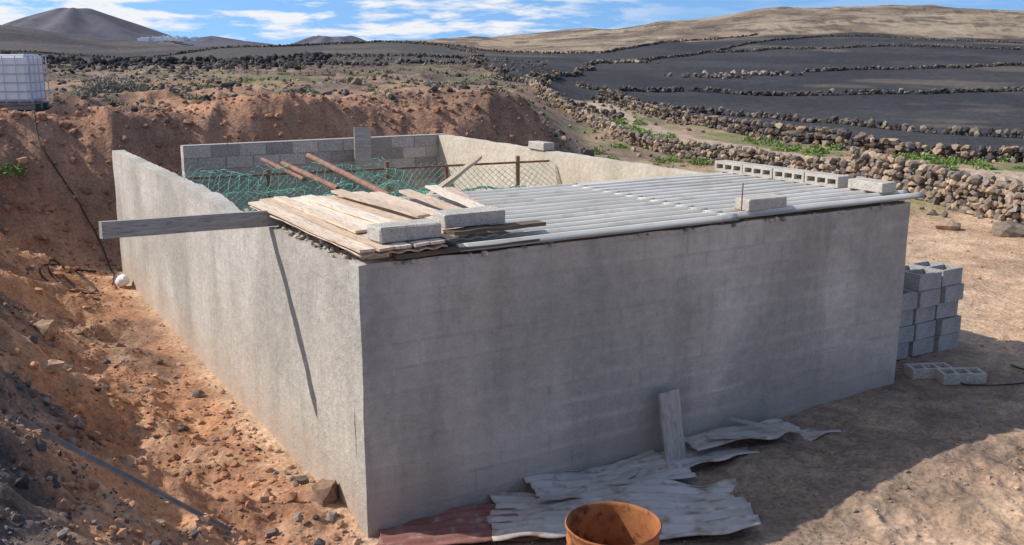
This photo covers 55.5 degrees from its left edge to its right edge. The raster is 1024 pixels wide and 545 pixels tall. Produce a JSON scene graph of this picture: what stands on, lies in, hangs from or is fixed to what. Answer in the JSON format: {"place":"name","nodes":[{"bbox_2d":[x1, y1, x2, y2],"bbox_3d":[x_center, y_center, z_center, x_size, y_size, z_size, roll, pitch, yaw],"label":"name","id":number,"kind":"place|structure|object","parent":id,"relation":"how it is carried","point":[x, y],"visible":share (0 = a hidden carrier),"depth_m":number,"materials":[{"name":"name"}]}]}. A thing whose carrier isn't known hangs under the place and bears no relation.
{"place":"outdoors","nodes":[
{"label":"outdoors","id":0,"kind":"place"},
{"bbox_2d":[3,8,170,40],"bbox_3d":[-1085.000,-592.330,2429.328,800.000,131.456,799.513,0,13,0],"label":"volcano hill","id":1,"kind":"structure","parent":0,"point":[88,22],"depth_m":2317.87,"materials":[{"name":"soil"}]},
{"bbox_2d":[151,41,237,46],"bbox_3d":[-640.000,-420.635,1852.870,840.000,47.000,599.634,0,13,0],"label":"distant hill","id":2,"kind":"structure","parent":0,"point":[188,43],"depth_m":1800.75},
{"bbox_2d":[137,35,197,41],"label":"white village","id":3,"kind":"object","parent":2,"relation":"on","point":[169,38],"visible":0.91,"depth_m":1804.52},
{"bbox_2d":[198,36,273,45],"bbox_3d":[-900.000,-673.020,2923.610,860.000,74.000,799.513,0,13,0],"label":"distant hill","id":4,"kind":"structure","parent":0,"point":[219,40],"depth_m":2874.35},
{"bbox_2d":[152,40,475,57],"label":"dry stone wall","id":5,"kind":"structure","parent":0,"point":[328,43],"depth_m":150.72,"materials":[{"name":"black stone"}]},
{"bbox_2d":[292,35,365,44],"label":"distant hill","id":6,"kind":"structure","parent":0,"point":[319,39],"depth_m":2719.79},
{"bbox_2d":[367,218,440,243],"bbox_3d":[-0.850,-0.332,7.718,0.545,0.127,0.247,-8,15,-31],"label":"concrete block","id":7,"kind":"object","parent":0,"point":[400,231],"depth_m":7.62,"materials":[{"name":"grey concrete"}]},
{"bbox_2d":[0,5,1023,544],"bbox_3d":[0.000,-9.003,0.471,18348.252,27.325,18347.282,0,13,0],"label":"ground","id":8,"kind":"structure","parent":0,"point":[998,273],"depth_m":17.42,"materials":[{"name":"soil"}]},
{"bbox_2d":[0,160,28,177],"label":"green shrub","id":9,"kind":"object","parent":8,"relation":"on","point":[15,168],"visible":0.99,"depth_m":17.43,"materials":[{"name":"green plant"}]},
{"bbox_2d":[0,51,50,109],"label":"water tank caged","id":10,"kind":"object","parent":8,"relation":"on","point":[22,83],"visible":1,"depth_m":18.98,"materials":[{"name":"white plastic"}]},
{"bbox_2d":[39,259,99,300],"bbox_3d":[-7.393,0.074,16.239,0.862,0.457,2.014,-6,14,-23],"label":"water hose","id":11,"kind":"object","parent":8,"relation":"on","point":[63,283],"visible":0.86,"depth_m":16.15,"materials":[{"name":"black rubber"}]},
{"bbox_2d":[0,49,143,58],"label":"dry stone wall","id":12,"kind":"structure","parent":8,"relation":"on","point":[67,53],"depth_m":159.35,"materials":[{"name":"black stone"}]},
{"bbox_2d":[34,110,114,284],"bbox_3d":[-7.978,-1.481,17.746,0.472,2.767,4.088,-11,17,-42],"label":"water hose","id":13,"kind":"object","parent":8,"relation":"on","point":[76,199],"visible":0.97,"depth_m":17.90,"materials":[{"name":"black rubber"}]},
{"bbox_2d":[51,267,103,293],"bbox_3d":[-7.200,0.135,16.115,1.078,0.377,0.028,5,13,21],"label":"water hose","id":14,"kind":"object","parent":8,"relation":"on","point":[72,283],"visible":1,"depth_m":16.15,"materials":[{"name":"black rubber"}]},
{"bbox_2d":[68,74,149,97],"bbox_3d":[-11.110,-5.024,26.664,2.445,0.849,1.679,0,13,0],"label":"dry shrub","id":15,"kind":"object","parent":8,"relation":"on","point":[93,87],"visible":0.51,"depth_m":26.48,"materials":[{"name":"grey plant"}]},
{"bbox_2d":[115,274,129,286],"bbox_3d":[-6.538,0.132,16.351,0.200,0.200,0.310,-8,-6,-33],"label":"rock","id":16,"kind":"object","parent":8,"relation":"on","point":[122,280],"visible":0.98,"depth_m":16.27,"materials":[{"name":"white stone"}]},
{"bbox_2d":[17,417,232,533],"bbox_3d":[-2.768,1.511,7.105,1.851,0.033,0.039,42,-13,-33],"label":"metal angle bar","id":17,"kind":"object","parent":8,"relation":"on","point":[98,461],"visible":1,"depth_m":7.05,"materials":[{"name":"grey metal"}]},
{"bbox_2d":[0,109,361,544],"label":"bank stones","id":18,"kind":"object","parent":8,"relation":"on","point":[121,528],"visible":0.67,"depth_m":8.05,"materials":[{"name":"brown stone"}]},
{"bbox_2d":[32,315,337,536],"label":"bank boulders","id":19,"kind":"object","parent":8,"relation":"on","point":[324,493],"visible":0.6,"depth_m":8.53,"materials":[{"name":"stone"}]},
{"bbox_2d":[11,51,421,66],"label":"lava rock rubble","id":20,"kind":"object","parent":8,"relation":"on","point":[200,60],"visible":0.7,"depth_m":104.48,"materials":[{"name":"grey stone"}]},
{"bbox_2d":[45,60,393,72],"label":"lava rock rubble","id":21,"kind":"object","parent":8,"relation":"on","point":[165,65],"visible":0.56,"depth_m":80.42,"materials":[{"name":"grey stone"}]},
{"bbox_2d":[0,85,573,274],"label":"soil mound clods","id":22,"kind":"object","parent":8,"relation":"on","point":[17,114],"visible":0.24,"depth_m":19.97,"materials":[{"name":"soil"}]},
{"bbox_2d":[43,63,557,127],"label":"scrub plants","id":23,"kind":"object","parent":8,"relation":"on","point":[348,79],"visible":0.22,"depth_m":44.95,"materials":[{"name":"green plant"}]},
{"bbox_2d":[23,54,615,157],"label":"lava stone scatter","id":24,"kind":"object","parent":8,"relation":"on","point":[345,92],"visible":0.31,"depth_m":45.05,"materials":[{"name":"grey stone"}]},
{"bbox_2d":[198,59,466,65],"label":"dry stone wall","id":25,"kind":"structure","parent":8,"relation":"on","point":[361,62],"depth_m":88.12,"materials":[{"name":"grey stone"}]},
{"bbox_2d":[354,127,372,192],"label":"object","id":26,"kind":"object","parent":8,"relation":"on","point":[362,146],"visible":0.42,"depth_m":18.73,"materials":[{"name":"grey concrete"}]},
{"bbox_2d":[184,156,549,256],"bbox_3d":[-1.574,-0.403,14.361,5.856,2.260,3.290,-7,15,-30],"label":"pipe frame","id":27,"kind":"object","parent":8,"relation":"on","point":[517,162],"visible":0.29,"depth_m":15.21,"materials":[{"name":"metal"}]},
{"bbox_2d":[260,157,305,181],"bbox_3d":[-3.500,-1.579,14.811,0.070,0.186,1.891,-8,15,-31],"label":"rusty pipe","id":28,"kind":"object","parent":27,"relation":"on","point":[276,166],"visible":0.95,"depth_m":14.67,"materials":[{"name":"brown metal"}]},
{"bbox_2d":[280,161,340,189],"bbox_3d":[-2.900,-1.386,13.855,0.080,0.196,2.379,-7,14,-30],"label":"rusty pipe","id":29,"kind":"object","parent":27,"relation":"on","point":[326,183],"visible":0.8,"depth_m":13.68,"materials":[{"name":"brown metal"}]},
{"bbox_2d":[306,153,393,195],"bbox_3d":[-2.425,-1.431,14.101,0.090,0.266,3.872,-6,14,-26],"label":"rusty pipe","id":30,"kind":"object","parent":27,"relation":"on","point":[353,178],"visible":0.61,"depth_m":13.91,"materials":[{"name":"metal"}]},
{"bbox_2d":[185,156,525,211],"bbox_3d":[-2.263,-1.073,13.403,3.434,0.612,4.038,-10,16,-37],"label":"green net","id":31,"kind":"object","parent":27,"relation":"attached to","point":[422,190],"visible":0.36,"depth_m":14.06,"materials":[{"name":"green plastic"}]},
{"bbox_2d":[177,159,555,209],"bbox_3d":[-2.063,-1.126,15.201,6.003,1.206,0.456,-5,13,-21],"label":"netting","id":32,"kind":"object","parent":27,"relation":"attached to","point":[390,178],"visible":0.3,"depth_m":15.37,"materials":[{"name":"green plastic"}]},
{"bbox_2d":[300,52,467,58],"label":"dry stone wall","id":33,"kind":"structure","parent":8,"relation":"on","point":[402,54],"depth_m":114.34,"materials":[{"name":"black stone"}]},
{"bbox_2d":[375,504,542,544],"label":"rusty corrugated sheet","id":34,"kind":"object","parent":8,"relation":"on","point":[469,524],"visible":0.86,"depth_m":7.89,"materials":[{"name":"red metal"}]},
{"bbox_2d":[112,133,925,537],"bbox_3d":[-1.198,-0.269,13.992,6.625,2.859,11.353,-7,15,-30],"label":"block wall enclosure","id":35,"kind":"object","parent":8,"relation":"on","point":[582,311],"visible":0.88,"depth_m":9.17,"materials":[{"name":"concrete"}]},
{"bbox_2d":[98,210,288,238],"bbox_3d":[-2.674,-0.478,9.041,2.169,0.160,0.048,-7,15,-31],"label":"timber plank","id":36,"kind":"object","parent":35,"relation":"attached to","point":[170,225],"visible":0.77,"depth_m":8.84,"materials":[{"name":"grey wood"}]},
{"bbox_2d":[184,166,380,238],"bbox_3d":[-2.920,-0.922,13.530,3.055,1.265,0.588,-4,13,-17],"label":"green net","id":37,"kind":"object","parent":35,"relation":"attached to","point":[237,204],"visible":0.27,"depth_m":13.14,"materials":[{"name":"green plastic"}]},
{"bbox_2d":[425,155,481,195],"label":"timber beam","id":38,"kind":"structure","parent":35,"relation":"attached to","point":[456,175],"depth_m":13.02,"materials":[{"name":"brown wood"}]},
{"bbox_2d":[433,206,504,228],"bbox_3d":[-0.358,-0.465,8.147,0.567,0.123,0.244,-7,14,-28],"label":"concrete block","id":39,"kind":"object","parent":35,"relation":"on","point":[466,217],"depth_m":8.06,"materials":[{"name":"grey concrete"}]},
{"bbox_2d":[528,141,553,150],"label":"concrete block","id":40,"kind":"object","parent":35,"relation":"on","point":[542,145],"depth_m":16.47,"materials":[{"name":"grey concrete"}]},
{"bbox_2d":[715,160,751,173],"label":"hollow block","id":41,"kind":"object","parent":35,"relation":"on","point":[729,166],"depth_m":12.57,"materials":[{"name":"grey concrete"}]},
{"bbox_2d":[740,183,743,220],"bbox_3d":[2.209,-0.626,9.365,0.018,0.470,0.014,0,13,0],"label":"rebar","id":42,"kind":"object","parent":35,"relation":"attached to","point":[742,198],"visible":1,"depth_m":9.34,"materials":[{"name":"brown metal"}]},
{"bbox_2d":[735,194,786,210],"bbox_3d":[2.450,-0.689,9.572,0.526,0.115,0.205,-8,15,-32],"label":"concrete block","id":43,"kind":"object","parent":35,"relation":"on","point":[760,202],"depth_m":9.48,"materials":[{"name":"grey concrete"}]},
{"bbox_2d":[743,163,780,178],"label":"hollow block","id":44,"kind":"object","parent":35,"relation":"on","point":[758,170],"depth_m":12.15,"materials":[{"name":"grey concrete"}]},
{"bbox_2d":[773,167,815,182],"bbox_3d":[3.405,-1.176,11.739,0.200,0.130,0.500,-7,14,-29],"label":"hollow block","id":45,"kind":"object","parent":35,"relation":"on","point":[790,174],"depth_m":11.72,"materials":[{"name":"grey concrete"}]},
{"bbox_2d":[804,171,850,187],"bbox_3d":[3.662,-1.079,11.304,0.200,0.130,0.500,-7,14,-29],"label":"hollow block","id":46,"kind":"object","parent":35,"relation":"on","point":[828,179],"depth_m":11.22,"materials":[{"name":"grey concrete"}]},
{"bbox_2d":[848,177,896,192],"bbox_3d":[3.999,-0.970,10.812,0.224,0.116,0.507,-6,14,-27],"label":"concrete block","id":47,"kind":"object","parent":35,"relation":"on","point":[872,185],"depth_m":10.70,"materials":[{"name":"grey concrete"}]},
{"bbox_2d":[466,52,624,119],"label":"dry stone wall","id":48,"kind":"structure","parent":8,"relation":"on","point":[476,61],"depth_m":57.26,"materials":[{"name":"grey stone"}]},
{"bbox_2d":[529,61,595,85],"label":"dry stone wall","id":49,"kind":"structure","parent":8,"relation":"on","point":[556,74],"depth_m":82.20,"materials":[{"name":"grey stone"}]},
{"bbox_2d":[404,33,758,53],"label":"dry stone wall","id":50,"kind":"structure","parent":8,"relation":"on","point":[572,52],"depth_m":161.33,"materials":[{"name":"black stone"}]},
{"bbox_2d":[565,501,661,544],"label":"rusty oil drum","id":51,"kind":"object","parent":8,"relation":"on","point":[608,523],"visible":1,"depth_m":6.46,"materials":[{"name":"orange metal"}]},
{"bbox_2d":[589,59,658,63],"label":"stone wall","id":52,"kind":"structure","parent":8,"relation":"on","point":[626,61],"depth_m":116.45,"materials":[{"name":"stone"}]},
{"bbox_2d":[487,478,761,540],"bbox_3d":[0.901,1.990,8.132,2.224,0.124,0.925,-1,14,-3],"label":"corrugated sheet","id":53,"kind":"object","parent":8,"relation":"on","point":[678,509],"visible":0.81,"depth_m":8.16,"materials":[{"name":"grey metal"}]},
{"bbox_2d":[527,491,580,505],"bbox_3d":[0.353,1.888,8.159,0.512,0.042,0.047,-5,13,-28],"label":"broken lath","id":54,"kind":"object","parent":53,"relation":"on","point":[544,498],"visible":1,"depth_m":8.14,"materials":[{"name":"grey wood"}]},
{"bbox_2d":[523,453,696,498],"bbox_3d":[0.867,1.834,8.720,1.534,0.108,0.590,-3,14,-21],"label":"corrugated sheet","id":55,"kind":"object","parent":53,"relation":"on","point":[555,484],"visible":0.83,"depth_m":8.70,"materials":[{"name":"grey metal"}]},
{"bbox_2d":[597,450,660,480],"bbox_3d":[1.153,1.788,8.995,0.883,0.047,0.356,-10,19,-39],"label":"corrugated sheet","id":56,"kind":"object","parent":55,"relation":"on","point":[627,470],"visible":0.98,"depth_m":8.95,"materials":[{"name":"grey metal"}]},
{"bbox_2d":[658,388,685,463],"bbox_3d":[1.500,1.492,9.092,0.236,0.789,0.047,-5,-1,-30],"label":"leaning board","id":57,"kind":"object","parent":8,"relation":"on","point":[671,425],"visible":0.86,"depth_m":9.07,"materials":[{"name":"grey wood"}]},
{"bbox_2d":[505,74,850,174],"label":"dry stone wall","id":58,"kind":"structure","parent":8,"relation":"on","point":[661,144],"depth_m":31.78,"materials":[{"name":"stone"}]},
{"bbox_2d":[663,70,751,78],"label":"field stone heap","id":59,"kind":"object","parent":8,"relation":"on","point":[704,73],"visible":1,"depth_m":92.57,"materials":[{"name":"grey stone"}]},
{"bbox_2d":[660,429,841,467],"bbox_3d":[2.406,1.685,9.582,2.208,0.108,0.478,-7,14,-28],"label":"corrugated sheet","id":60,"kind":"object","parent":8,"relation":"on","point":[713,454],"visible":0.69,"depth_m":9.28,"materials":[{"name":"grey metal"}]},
{"bbox_2d":[684,418,799,450],"bbox_3d":[2.243,1.576,9.502,1.247,0.045,0.417,-6,15,-23],"label":"corrugated sheet","id":61,"kind":"object","parent":60,"relation":"on","point":[699,442],"visible":0.74,"depth_m":9.52,"materials":[{"name":"grey metal"}]},
{"bbox_2d":[703,433,767,438],"bbox_3d":[2.145,1.566,9.312,0.623,0.040,0.067,0,12,-6],"label":"broken lath","id":62,"kind":"object","parent":61,"relation":"on","point":[722,436],"visible":1,"depth_m":9.30,"materials":[{"name":"grey wood"}]},
{"bbox_2d":[730,417,806,433],"bbox_3d":[2.500,1.498,9.503,0.758,0.033,0.057,7,14,28],"label":"broken lath","id":63,"kind":"object","parent":61,"relation":"on","point":[768,426],"visible":1,"depth_m":9.49,"materials":[{"name":"grey wood"}]},
{"bbox_2d":[489,92,1023,544],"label":"ground pebbles","id":64,"kind":"object","parent":8,"relation":"on","point":[905,487],"visible":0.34,"depth_m":9.03,"materials":[{"name":"stone"}]},
{"bbox_2d":[720,70,803,76],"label":"field stone heap","id":65,"kind":"object","parent":8,"relation":"on","point":[766,72],"visible":0.98,"depth_m":97.12,"materials":[{"name":"grey stone"}]},
{"bbox_2d":[564,89,1023,169],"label":"dry stone wall","id":66,"kind":"structure","parent":8,"relation":"on","point":[825,137],"depth_m":37.88,"materials":[{"name":"stone"}]},
{"bbox_2d":[576,81,1023,95],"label":"dry stone wall","id":67,"kind":"structure","parent":8,"relation":"on","point":[768,93],"depth_m":73.97,"materials":[{"name":"grey stone"}]},
{"bbox_2d":[588,117,1023,173],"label":"green weeds","id":68,"kind":"object","parent":8,"relation":"on","point":[950,162],"visible":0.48,"depth_m":32.22,"materials":[{"name":"green plant"}]},
{"bbox_2d":[590,95,1023,138],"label":"dry stone wall","id":69,"kind":"structure","parent":8,"relation":"on","point":[974,131],"depth_m":49.18,"materials":[{"name":"grey stone"}]},
{"bbox_2d":[595,34,1023,63],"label":"dry stone wall","id":70,"kind":"structure","parent":8,"relation":"on","point":[706,51],"depth_m":175.96,"materials":[{"name":"black stone"}]},
{"bbox_2d":[697,43,1023,52],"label":"dry stone wall","id":71,"kind":"structure","parent":8,"relation":"on","point":[837,47],"depth_m":157.15,"materials":[{"name":"black stone"}]},
{"bbox_2d":[803,61,1023,71],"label":"dry stone wall","id":72,"kind":"structure","parent":8,"relation":"on","point":[913,67],"depth_m":108.54,"materials":[{"name":"grey stone"}]},
{"bbox_2d":[903,362,953,378],"bbox_3d":[4.840,1.141,11.295,0.500,0.120,0.220,-1,13,-7],"label":"hollow block","id":73,"kind":"object","parent":8,"relation":"on","point":[919,370],"depth_m":11.22,"materials":[{"name":"grey concrete"}]},
{"bbox_2d":[896,260,963,359],"bbox_3d":[4.825,0.416,12.335,1.355,1.028,1.079,-7,15,-30],"label":"concrete block stack","id":74,"kind":"object","parent":8,"relation":"on","point":[930,318],"visible":0.35,"depth_m":11.97,"materials":[{"name":"grey concrete"}]},
{"bbox_2d":[846,146,1023,224],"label":"dry stone wall","id":75,"kind":"structure","parent":8,"relation":"on","point":[950,188],"depth_m":23.23,"materials":[{"name":"grey stone"}]},
{"bbox_2d":[934,367,986,384],"bbox_3d":[5.119,1.180,11.104,0.500,0.120,0.220,-1,15,-3],"label":"hollow block","id":76,"kind":"object","parent":8,"relation":"on","point":[958,375],"depth_m":11.01,"materials":[{"name":"grey concrete"}]},
{"bbox_2d":[925,209,1023,237],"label":"boulders","id":77,"kind":"object","parent":8,"relation":"on","point":[1010,228],"visible":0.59,"depth_m":20.06,"materials":[{"name":"stone"}]},
{"bbox_2d":[960,364,1023,385],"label":"electric cable","id":78,"kind":"object","parent":8,"relation":"on","point":[995,384],"visible":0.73,"depth_m":10.88,"materials":[{"name":"black rubber"}]},
{"bbox_2d":[0,0,1023,44],"label":"sky","id":79,"kind":"structure","parent":0,"point":[283,22],"materials":[{"name":"blue"}]}
]}

